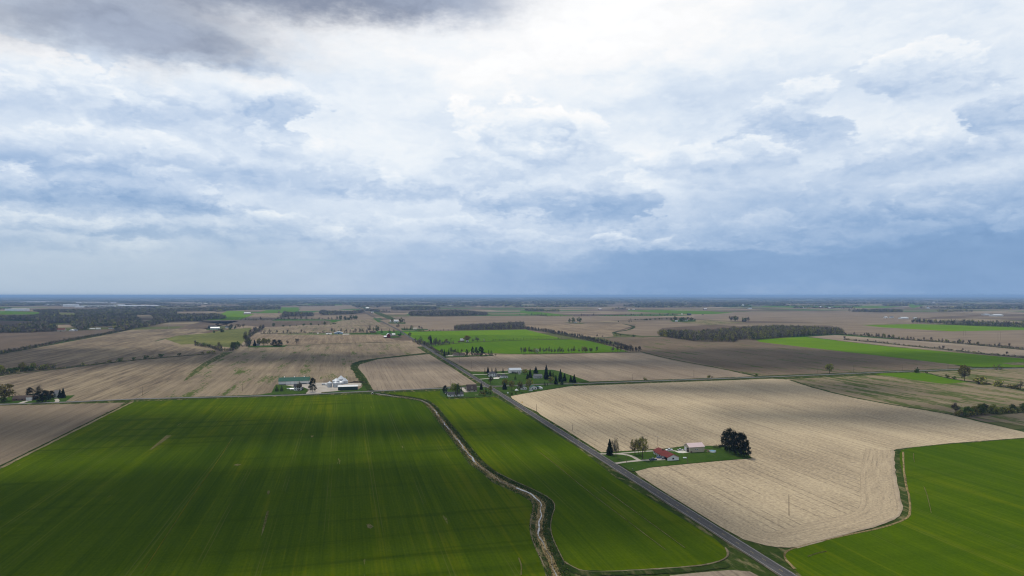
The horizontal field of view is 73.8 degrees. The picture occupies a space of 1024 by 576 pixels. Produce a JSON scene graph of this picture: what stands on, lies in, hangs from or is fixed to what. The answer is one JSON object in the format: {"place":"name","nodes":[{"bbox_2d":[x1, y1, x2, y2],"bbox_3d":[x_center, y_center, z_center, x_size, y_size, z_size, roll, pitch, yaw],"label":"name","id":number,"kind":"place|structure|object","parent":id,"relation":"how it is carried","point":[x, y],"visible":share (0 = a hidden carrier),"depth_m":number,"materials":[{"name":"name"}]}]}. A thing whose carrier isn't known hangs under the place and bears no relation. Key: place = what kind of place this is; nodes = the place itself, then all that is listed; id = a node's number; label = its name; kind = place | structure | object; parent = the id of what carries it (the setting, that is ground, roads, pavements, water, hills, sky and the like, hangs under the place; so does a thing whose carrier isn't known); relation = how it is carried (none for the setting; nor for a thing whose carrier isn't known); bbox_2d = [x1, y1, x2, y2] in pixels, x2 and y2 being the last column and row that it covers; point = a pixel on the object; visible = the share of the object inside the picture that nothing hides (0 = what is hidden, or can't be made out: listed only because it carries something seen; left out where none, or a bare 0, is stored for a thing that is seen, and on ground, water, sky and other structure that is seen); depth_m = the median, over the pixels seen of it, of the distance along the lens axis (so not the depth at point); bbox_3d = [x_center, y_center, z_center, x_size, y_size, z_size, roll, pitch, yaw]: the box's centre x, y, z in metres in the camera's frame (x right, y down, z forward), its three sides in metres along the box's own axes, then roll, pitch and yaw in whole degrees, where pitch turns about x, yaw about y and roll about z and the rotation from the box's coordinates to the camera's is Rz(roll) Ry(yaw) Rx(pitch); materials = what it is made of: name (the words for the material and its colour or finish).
{"place":"outdoors","nodes":[
{"label":"outdoors","id":0,"kind":"place"},
{"bbox_2d":[0,320,31,325],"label":"field","id":1,"kind":"structure","parent":0,"point":[9,322],"depth_m":3004.07,"materials":[{"name":"soil"}]},
{"bbox_2d":[0,311,39,314],"bbox_3d":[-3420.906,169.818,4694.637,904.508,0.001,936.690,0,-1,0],"label":"field","id":2,"kind":"structure","parent":0,"point":[10,312],"depth_m":4745.93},
{"bbox_2d":[0,395,73,402],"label":"lawn","id":3,"kind":"structure","parent":0,"point":[9,399],"depth_m":775.33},
{"bbox_2d":[0,384,14,400],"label":"budding tree","id":4,"kind":"object","parent":3,"relation":"on","point":[6,393],"visible":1,"depth_m":771.32,"materials":[{"name":"green plant"}]},
{"bbox_2d":[0,329,114,351],"bbox_3d":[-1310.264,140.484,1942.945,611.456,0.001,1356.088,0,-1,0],"label":"field","id":5,"kind":"structure","parent":0,"point":[12,340],"depth_m":1935.98,"materials":[{"name":"soil"}]},
{"bbox_2d":[0,403,122,464],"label":"field","id":6,"kind":"structure","parent":0,"point":[24,429],"depth_m":642.61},
{"bbox_2d":[0,401,132,467],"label":"grass strip","id":7,"kind":"object","parent":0,"point":[9,463],"depth_m":569.79,"materials":[{"name":"plant"}]},
{"bbox_2d":[0,329,215,373],"bbox_3d":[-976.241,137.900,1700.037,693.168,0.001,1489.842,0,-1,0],"label":"field","id":8,"kind":"structure","parent":0,"point":[128,345],"depth_m":1480.40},
{"bbox_2d":[0,353,217,403],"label":"field","id":9,"kind":"structure","parent":0,"point":[124,380],"depth_m":982.42,"materials":[{"name":"soil"}]},
{"bbox_2d":[184,352,231,380],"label":"grass","id":10,"kind":"structure","parent":0,"point":[199,368],"depth_m":1180.91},
{"bbox_2d":[166,328,250,346],"bbox_3d":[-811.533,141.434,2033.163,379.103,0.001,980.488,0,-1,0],"label":"field","id":11,"kind":"structure","parent":0,"point":[225,338],"depth_m":1891.09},
{"bbox_2d":[207,311,252,319],"bbox_3d":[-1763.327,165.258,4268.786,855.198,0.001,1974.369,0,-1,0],"label":"field","id":12,"kind":"structure","parent":0,"point":[234,315],"depth_m":4041.60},
{"bbox_2d":[148,320,330,329],"bbox_3d":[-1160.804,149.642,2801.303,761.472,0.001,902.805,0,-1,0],"label":"field","id":13,"kind":"structure","parent":0,"point":[201,324],"depth_m":2896.38,"materials":[{"name":"soil"}]},
{"bbox_2d":[246,313,281,318],"bbox_3d":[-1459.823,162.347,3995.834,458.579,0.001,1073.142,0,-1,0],"label":"field","id":14,"kind":"structure","parent":0,"point":[264,315],"depth_m":4041.20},
{"bbox_2d":[0,394,545,575],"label":"field","id":15,"kind":"structure","parent":0,"point":[111,494],"depth_m":402.12,"materials":[{"name":"plant"}]},
{"bbox_2d":[142,439,231,572],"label":"soil streak","id":16,"kind":"object","parent":15,"relation":"on","point":[181,512],"visible":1,"depth_m":369.52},
{"bbox_2d":[259,310,298,312],"bbox_3d":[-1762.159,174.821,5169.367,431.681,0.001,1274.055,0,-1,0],"label":"field","id":17,"kind":"structure","parent":0,"point":[272,311],"depth_m":5036.32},
{"bbox_2d":[138,342,424,397],"bbox_3d":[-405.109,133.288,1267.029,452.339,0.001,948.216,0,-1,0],"label":"field","id":18,"kind":"structure","parent":0,"point":[257,371],"depth_m":1131.95,"materials":[{"name":"soil"}]},
{"bbox_2d":[261,384,307,394],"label":"lawn","id":19,"kind":"structure","parent":0,"point":[286,391],"depth_m":848.11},
{"bbox_2d":[299,306,354,310],"bbox_3d":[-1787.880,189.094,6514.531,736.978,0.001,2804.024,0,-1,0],"label":"field","id":20,"kind":"structure","parent":0,"point":[318,308],"depth_m":6175.84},
{"bbox_2d":[261,319,394,333],"bbox_3d":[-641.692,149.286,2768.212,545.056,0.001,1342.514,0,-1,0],"label":"field","id":21,"kind":"structure","parent":0,"point":[352,325],"depth_m":2537.05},
{"bbox_2d":[249,334,407,345],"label":"field","id":22,"kind":"structure","parent":0,"point":[312,339],"depth_m":1890.90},
{"bbox_2d":[284,314,372,319],"bbox_3d":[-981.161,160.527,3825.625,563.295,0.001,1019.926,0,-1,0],"label":"field","id":23,"kind":"structure","parent":0,"point":[363,316],"depth_m":3677.57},
{"bbox_2d":[324,386,366,392],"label":"lawn","id":24,"kind":"structure","parent":0,"point":[363,388],"depth_m":856.96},
{"bbox_2d":[358,354,475,389],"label":"field","id":25,"kind":"structure","parent":0,"point":[415,372],"depth_m":1045.05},
{"bbox_2d":[376,393,556,575],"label":"ditch water","id":26,"kind":"structure","parent":0,"point":[514,486],"depth_m":409.84,"materials":[{"name":"grey liquid"}]},
{"bbox_2d":[440,385,494,396],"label":"lawn","id":27,"kind":"structure","parent":0,"point":[470,394],"depth_m":830.76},
{"bbox_2d":[372,393,570,575],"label":"ditch bank","id":28,"kind":"structure","parent":0,"point":[548,532],"depth_m":390.25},
{"bbox_2d":[377,393,569,575],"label":"ditch reeds","id":29,"kind":"object","parent":28,"relation":"on","point":[485,469],"visible":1,"depth_m":414.31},
{"bbox_2d":[404,330,557,337],"bbox_3d":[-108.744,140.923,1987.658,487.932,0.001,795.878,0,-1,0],"label":"field","id":30,"kind":"structure","parent":0,"point":[503,332],"depth_m":2137.79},
{"bbox_2d":[411,335,559,345],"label":"field","id":31,"kind":"structure","parent":0,"point":[450,338],"depth_m":1935.33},
{"bbox_2d":[0,368,1008,404],"bbox_3d":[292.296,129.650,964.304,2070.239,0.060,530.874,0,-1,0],"label":"cross road","id":32,"kind":"structure","parent":0,"point":[478,386],"depth_m":873.77,"materials":[{"name":"asphalt"}]},
{"bbox_2d":[0,296,1023,481],"bbox_3d":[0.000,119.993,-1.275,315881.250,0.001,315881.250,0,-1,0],"label":"ground","id":33,"kind":"structure","parent":0,"point":[1014,315],"depth_m":4488.04,"materials":[{"name":"soil"}]},
{"bbox_2d":[0,365,55,374],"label":"hedge","id":34,"kind":"object","parent":33,"relation":"on","point":[20,370],"visible":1,"depth_m":1066.12,"materials":[{"name":"green plant"}]},
{"bbox_2d":[0,302,73,305],"bbox_3d":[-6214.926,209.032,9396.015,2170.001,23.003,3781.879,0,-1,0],"label":"wood","id":35,"kind":"object","parent":33,"relation":"on","point":[37,303],"visible":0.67,"depth_m":8605.75,"materials":[{"name":"green plant"}]},
{"bbox_2d":[0,327,131,353],"bbox_3d":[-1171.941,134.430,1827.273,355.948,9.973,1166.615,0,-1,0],"label":"hedge","id":36,"kind":"object","parent":33,"relation":"on","point":[47,343],"visible":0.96,"depth_m":1701.57,"materials":[{"name":"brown plant"}]},
{"bbox_2d":[1,329,131,353],"bbox_3d":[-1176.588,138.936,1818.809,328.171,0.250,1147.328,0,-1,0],"label":"grass strip","id":37,"kind":"object","parent":33,"relation":"on","point":[63,342],"depth_m":1726.91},
{"bbox_2d":[0,353,215,375],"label":"grass strip","id":38,"kind":"object","parent":33,"relation":"on","point":[87,365],"depth_m":1145.72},
{"bbox_2d":[0,308,230,332],"bbox_3d":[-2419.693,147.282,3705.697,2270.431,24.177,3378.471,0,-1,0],"label":"wood","id":39,"kind":"object","parent":33,"relation":"on","point":[114,318],"visible":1,"depth_m":3180.42,"materials":[{"name":"green plant"}]},
{"bbox_2d":[118,301,170,304],"bbox_3d":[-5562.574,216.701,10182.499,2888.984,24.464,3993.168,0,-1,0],"label":"wood","id":40,"kind":"object","parent":33,"relation":"on","point":[151,303],"visible":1,"depth_m":9525.50,"materials":[{"name":"green plant"}]},
{"bbox_2d":[124,306,280,310],"bbox_3d":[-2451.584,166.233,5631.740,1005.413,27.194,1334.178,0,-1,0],"label":"wood","id":41,"kind":"object","parent":33,"relation":"on","point":[252,307],"visible":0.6,"depth_m":5571.72,"materials":[{"name":"green plant"}]},
{"bbox_2d":[194,327,262,351],"bbox_3d":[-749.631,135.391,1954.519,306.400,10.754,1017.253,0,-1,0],"label":"hedge","id":42,"kind":"object","parent":33,"relation":"on","point":[230,348],"visible":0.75,"depth_m":1580.12,"materials":[{"name":"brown plant"}]},
{"bbox_2d":[238,300,296,304],"bbox_3d":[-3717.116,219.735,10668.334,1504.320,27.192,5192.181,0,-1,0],"label":"wood","id":43,"kind":"object","parent":33,"relation":"on","point":[269,302],"visible":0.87,"depth_m":9388.16,"materials":[{"name":"green plant"}]},
{"bbox_2d":[279,311,314,316],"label":"wood","id":44,"kind":"object","parent":33,"relation":"on","point":[294,314],"visible":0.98,"depth_m":3837.83,"materials":[{"name":"green plant"}]},
{"bbox_2d":[287,382,360,393],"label":"gravel yard","id":45,"kind":"structure","parent":33,"relation":"on","point":[321,388],"depth_m":884.86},
{"bbox_2d":[319,310,364,314],"bbox_3d":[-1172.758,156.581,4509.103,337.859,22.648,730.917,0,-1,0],"label":"wood","id":46,"kind":"object","parent":33,"relation":"on","point":[327,312],"visible":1,"depth_m":4321.73,"materials":[{"name":"green plant"}]},
{"bbox_2d":[350,356,400,390],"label":"grass strip","id":47,"kind":"object","parent":33,"relation":"on","point":[354,367],"depth_m":1043.61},
{"bbox_2d":[390,305,440,309],"bbox_3d":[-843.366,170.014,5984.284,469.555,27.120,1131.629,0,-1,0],"label":"wood","id":48,"kind":"object","parent":33,"relation":"on","point":[415,307],"visible":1,"depth_m":5611.01,"materials":[{"name":"green plant"}]},
{"bbox_2d":[412,339,453,345],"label":"hedge","id":49,"kind":"object","parent":33,"relation":"on","point":[423,342],"visible":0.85,"depth_m":1654.19,"materials":[{"name":"green plant"}]},
{"bbox_2d":[408,309,487,315],"bbox_3d":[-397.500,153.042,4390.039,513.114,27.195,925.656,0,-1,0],"label":"wood","id":50,"kind":"object","parent":33,"relation":"on","point":[449,312],"visible":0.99,"depth_m":4022.46,"materials":[{"name":"green plant"}]},
{"bbox_2d":[454,321,524,329],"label":"wood","id":51,"kind":"object","parent":33,"relation":"on","point":[503,325],"visible":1,"depth_m":2383.97,"materials":[{"name":"green plant"}]},
{"bbox_2d":[479,301,521,305],"bbox_3d":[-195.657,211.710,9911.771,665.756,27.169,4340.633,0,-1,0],"label":"wood","id":52,"kind":"object","parent":33,"relation":"on","point":[500,302],"visible":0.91,"depth_m":9239.48,"materials":[{"name":"green plant"}]},
{"bbox_2d":[0,297,1023,308],"bbox_3d":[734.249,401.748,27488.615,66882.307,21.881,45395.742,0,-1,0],"label":"wood","id":53,"kind":"object","parent":33,"relation":"on","point":[529,300],"visible":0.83,"depth_m":13504.99,"materials":[{"name":"green plant"}]},
{"bbox_2d":[0,304,1023,575],"bbox_3d":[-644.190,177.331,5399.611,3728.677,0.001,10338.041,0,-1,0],"label":"verge","id":54,"kind":"structure","parent":33,"relation":"on","point":[736,558],"depth_m":510.96,"materials":[{"name":"plant"}]},
{"bbox_2d":[12,395,26,400],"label":"brick house","id":55,"kind":"structure","parent":54,"relation":"on","point":[18,397],"depth_m":775.77,"materials":[{"name":"brown"}]},
{"bbox_2d":[31,391,45,401],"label":"pine tree","id":56,"kind":"object","parent":54,"relation":"on","point":[36,396],"visible":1,"depth_m":760.70,"materials":[{"name":"green plant"}]},
{"bbox_2d":[278,376,309,384],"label":"long barn","id":57,"kind":"structure","parent":54,"relation":"on","point":[284,380],"depth_m":919.24,"materials":[{"name":"green"}]},
{"bbox_2d":[338,385,357,389],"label":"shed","id":58,"kind":"structure","parent":54,"relation":"on","point":[347,387],"depth_m":862.25,"materials":[{"name":"metal"}]},
{"bbox_2d":[466,384,476,391],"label":"brown roof house","id":59,"kind":"structure","parent":54,"relation":"on","point":[471,387],"depth_m":847.54,"materials":[{"name":"beige"}]},
{"bbox_2d":[727,429,741,452],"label":"pine tree","id":60,"kind":"object","parent":54,"relation":"on","point":[733,435],"visible":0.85,"depth_m":512.80,"materials":[{"name":"green plant"}]},
{"bbox_2d":[732,432,744,455],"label":"pine tree","id":61,"kind":"object","parent":54,"relation":"on","point":[738,442],"visible":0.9,"depth_m":508.19,"materials":[{"name":"green plant"}]},
{"bbox_2d":[737,431,751,456],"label":"pine tree","id":62,"kind":"object","parent":54,"relation":"on","point":[742,440],"visible":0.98,"depth_m":504.54,"materials":[{"name":"green plant"}]},
{"bbox_2d":[2,368,1023,404],"bbox_3d":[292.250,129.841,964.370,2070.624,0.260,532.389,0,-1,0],"label":"road shoulder","id":63,"kind":"object","parent":33,"relation":"on","point":[464,387],"visible":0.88,"depth_m":857.57},
{"bbox_2d":[532,301,614,302],"bbox_3d":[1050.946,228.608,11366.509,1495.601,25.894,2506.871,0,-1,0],"label":"wood","id":64,"kind":"object","parent":33,"relation":"on","point":[573,302],"visible":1,"depth_m":10526.77,"materials":[{"name":"green plant"}]},
{"bbox_2d":[525,328,639,351],"bbox_3d":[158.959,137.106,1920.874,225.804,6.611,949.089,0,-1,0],"label":"hedge","id":65,"kind":"object","parent":33,"relation":"on","point":[582,338],"visible":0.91,"depth_m":1843.34,"materials":[{"name":"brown plant"}]},
{"bbox_2d":[623,302,683,306],"bbox_3d":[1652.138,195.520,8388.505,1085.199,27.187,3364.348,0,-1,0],"label":"wood","id":66,"kind":"object","parent":33,"relation":"on","point":[659,304],"visible":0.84,"depth_m":7455.19,"materials":[{"name":"green plant"}]},
{"bbox_2d":[653,447,678,460],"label":"ranch house","id":67,"kind":"structure","parent":33,"relation":"on","point":[665,454],"depth_m":500.58,"materials":[{"name":"red"}]},
{"bbox_2d":[684,442,704,452],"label":"pole barn","id":68,"kind":"structure","parent":33,"relation":"on","point":[696,447],"depth_m":521.17,"materials":[{"name":"beige metal"}]},
{"bbox_2d":[719,428,733,451],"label":"pine tree","id":69,"kind":"object","parent":33,"relation":"on","point":[728,434],"visible":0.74,"depth_m":518.62,"materials":[{"name":"green plant"}]},
{"bbox_2d":[684,302,785,305],"bbox_3d":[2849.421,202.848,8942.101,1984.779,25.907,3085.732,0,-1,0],"label":"wood","id":70,"kind":"object","parent":33,"relation":"on","point":[733,303],"visible":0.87,"depth_m":8247.05,"materials":[{"name":"green plant"}]},
{"bbox_2d":[658,324,843,341],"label":"wood","id":71,"kind":"object","parent":33,"relation":"on","point":[732,334],"visible":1,"depth_m":1939.39,"materials":[{"name":"green plant"}]},
{"bbox_2d":[848,308,903,311],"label":"wood","id":72,"kind":"object","parent":33,"relation":"on","point":[878,310],"visible":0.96,"depth_m":4848.30,"materials":[{"name":"green plant"}]},
{"bbox_2d":[882,303,909,305],"bbox_3d":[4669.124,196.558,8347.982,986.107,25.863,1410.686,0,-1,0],"label":"wood","id":73,"kind":"object","parent":33,"relation":"on","point":[895,304],"visible":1,"depth_m":7704.14,"materials":[{"name":"green plant"}]},
{"bbox_2d":[841,333,1023,348],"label":"hedge","id":74,"kind":"object","parent":33,"relation":"on","point":[938,340],"visible":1,"depth_m":1749.67,"materials":[{"name":"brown plant"}]},
{"bbox_2d":[843,338,1023,356],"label":"hedge","id":75,"kind":"object","parent":33,"relation":"on","point":[933,347],"visible":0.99,"depth_m":1542.37,"materials":[{"name":"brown plant"}]},
{"bbox_2d":[957,364,971,380],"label":"budding tree","id":76,"kind":"object","parent":33,"relation":"on","point":[961,372],"visible":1,"depth_m":954.42,"materials":[{"name":"green plant"}]},
{"bbox_2d":[911,318,1023,327],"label":"wood","id":77,"kind":"object","parent":33,"relation":"on","point":[990,323],"visible":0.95,"depth_m":2669.09,"materials":[{"name":"green plant"}]},
{"bbox_2d":[920,305,1023,308],"bbox_3d":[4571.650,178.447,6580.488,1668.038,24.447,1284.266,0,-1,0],"label":"wood","id":78,"kind":"object","parent":33,"relation":"on","point":[979,307],"visible":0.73,"depth_m":6222.78,"materials":[{"name":"green plant"}]},
{"bbox_2d":[956,406,1023,416],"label":"hedge","id":79,"kind":"object","parent":33,"relation":"on","point":[988,412],"visible":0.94,"depth_m":688.68,"materials":[{"name":"green plant"}]},
{"bbox_2d":[0,0,1023,295],"label":"sky","id":80,"kind":"structure","parent":0,"point":[148,147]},
{"bbox_2d":[381,316,659,330],"bbox_3d":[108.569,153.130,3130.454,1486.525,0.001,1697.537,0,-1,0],"label":"field","id":81,"kind":"structure","parent":0,"point":[437,323],"depth_m":3240.30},
{"bbox_2d":[471,370,586,385],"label":"lawn","id":82,"kind":"structure","parent":0,"point":[521,376],"depth_m":980.38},
{"bbox_2d":[433,339,627,353],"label":"field","id":83,"kind":"structure","parent":0,"point":[507,347],"depth_m":1595.41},
{"bbox_2d":[497,472,563,560],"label":"grass strip","id":84,"kind":"object","parent":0,"point":[551,518],"depth_m":373.64,"materials":[{"name":"plant"}]},
{"bbox_2d":[496,384,584,395],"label":"lawn","id":85,"kind":"structure","parent":0,"point":[509,389],"depth_m":875.13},
{"bbox_2d":[520,311,569,315],"bbox_3d":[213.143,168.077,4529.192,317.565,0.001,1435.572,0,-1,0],"label":"field","id":86,"kind":"structure","parent":0,"point":[537,313],"depth_m":4486.47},
{"bbox_2d":[388,391,726,570],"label":"field","id":87,"kind":"structure","parent":0,"point":[590,531],"depth_m":404.12,"materials":[{"name":"plant"}]},
{"bbox_2d":[537,450,664,548],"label":"soil streak","id":88,"kind":"object","parent":87,"relation":"on","point":[604,503],"visible":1,"depth_m":386.23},
{"bbox_2d":[357,307,796,575],"bbox_3d":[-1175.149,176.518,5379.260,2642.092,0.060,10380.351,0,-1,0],"label":"road","id":89,"kind":"structure","parent":0,"point":[756,555],"depth_m":408.81,"materials":[{"name":"asphalt"}]},
{"bbox_2d":[526,324,630,336],"bbox_3d":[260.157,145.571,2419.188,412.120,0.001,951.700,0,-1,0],"label":"field","id":90,"kind":"structure","parent":0,"point":[599,330],"depth_m":2460.58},
{"bbox_2d":[368,314,797,575],"bbox_3d":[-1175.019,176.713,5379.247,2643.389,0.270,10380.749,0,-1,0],"label":"road shoulder","id":91,"kind":"object","parent":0,"point":[638,484],"visible":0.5,"depth_m":411.28},
{"bbox_2d":[447,352,751,380],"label":"field","id":92,"kind":"structure","parent":0,"point":[612,366],"depth_m":1147.54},
{"bbox_2d":[565,547,728,570],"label":"grass strip","id":93,"kind":"object","parent":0,"point":[727,550],"depth_m":301.62,"materials":[{"name":"plant"}]},
{"bbox_2d":[565,561,729,575],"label":"grass strip","id":94,"kind":"object","parent":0,"point":[723,564],"depth_m":296.16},
{"bbox_2d":[616,321,704,335],"bbox_3d":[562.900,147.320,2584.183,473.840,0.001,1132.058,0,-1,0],"label":"field","id":95,"kind":"structure","parent":0,"point":[646,328],"depth_m":2577.39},
{"bbox_2d":[596,446,750,470],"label":"lawn","id":96,"kind":"structure","parent":0,"point":[720,454],"depth_m":503.22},
{"bbox_2d":[636,436,648,458],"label":"budding tree","id":97,"kind":"object","parent":96,"relation":"on","point":[642,441],"visible":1,"depth_m":498.23,"materials":[{"name":"green plant"}]},
{"bbox_2d":[627,310,730,313],"bbox_3d":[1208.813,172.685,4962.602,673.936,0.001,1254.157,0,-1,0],"label":"field","id":98,"kind":"structure","parent":0,"point":[683,311],"depth_m":5038.84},
{"bbox_2d":[667,320,743,324],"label":"field","id":99,"kind":"structure","parent":0,"point":[708,322],"depth_m":3002.17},
{"bbox_2d":[670,570,757,575],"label":"field","id":100,"kind":"structure","parent":0,"point":[730,573],"depth_m":293.72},
{"bbox_2d":[511,379,1023,547],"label":"field","id":101,"kind":"structure","parent":0,"point":[808,446],"depth_m":604.36,"materials":[{"name":"soil"}]},
{"bbox_2d":[640,448,897,546],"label":"field headland","id":102,"kind":"structure","parent":101,"relation":"attached to","point":[879,502],"depth_m":379.50,"materials":[{"name":"soil"}]},
{"bbox_2d":[604,337,971,375],"bbox_3d":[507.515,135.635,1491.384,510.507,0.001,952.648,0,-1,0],"label":"field","id":103,"kind":"structure","parent":0,"point":[758,358],"depth_m":1313.40,"materials":[{"name":"soil"}]},
{"bbox_2d":[694,311,964,323],"bbox_3d":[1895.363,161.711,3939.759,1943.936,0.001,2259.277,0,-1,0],"label":"field","id":104,"kind":"structure","parent":0,"point":[829,317],"depth_m":3849.73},
{"bbox_2d":[762,306,900,307],"bbox_3d":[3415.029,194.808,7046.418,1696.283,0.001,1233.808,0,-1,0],"label":"field","id":105,"kind":"structure","parent":0,"point":[839,306],"depth_m":7277.69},
{"bbox_2d":[783,452,910,568],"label":"grass strip","id":106,"kind":"object","parent":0,"point":[908,515],"depth_m":355.89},
{"bbox_2d":[793,450,902,547],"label":"grass strip","id":107,"kind":"object","parent":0,"point":[897,494],"depth_m":375.57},
{"bbox_2d":[757,337,1023,366],"bbox_3d":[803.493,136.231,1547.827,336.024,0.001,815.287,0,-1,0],"label":"field","id":108,"kind":"structure","parent":0,"point":[974,360],"depth_m":1428.06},
{"bbox_2d":[785,438,1023,575],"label":"field","id":109,"kind":"structure","parent":0,"point":[972,524],"depth_m":350.43,"materials":[{"name":"plant"}]},
{"bbox_2d":[787,369,1023,413],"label":"field","id":110,"kind":"structure","parent":0,"point":[1013,377],"depth_m":993.93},
{"bbox_2d":[788,375,1023,413],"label":"field","id":111,"kind":"structure","parent":0,"point":[939,397],"depth_m":849.33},
{"bbox_2d":[790,380,1023,431],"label":"grass strip","id":112,"kind":"object","parent":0,"point":[911,407],"depth_m":720.72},
{"bbox_2d":[812,335,1023,356],"bbox_3d":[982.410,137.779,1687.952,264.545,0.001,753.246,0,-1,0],"label":"field","id":113,"kind":"structure","parent":0,"point":[984,349],"depth_m":1627.81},
{"bbox_2d":[877,373,965,383],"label":"field","id":114,"kind":"structure","parent":0,"point":[926,377],"depth_m":993.87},
{"bbox_2d":[833,325,1023,347],"bbox_3d":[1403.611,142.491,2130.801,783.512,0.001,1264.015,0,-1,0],"label":"field","id":115,"kind":"structure","parent":0,"point":[1014,338],"depth_m":2084.16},
{"bbox_2d":[866,324,1023,330],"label":"field","id":116,"kind":"structure","parent":0,"point":[947,327],"depth_m":2536.46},
{"bbox_2d":[976,413,1023,426],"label":"field","id":117,"kind":"structure","parent":0,"point":[1016,419],"depth_m":663.23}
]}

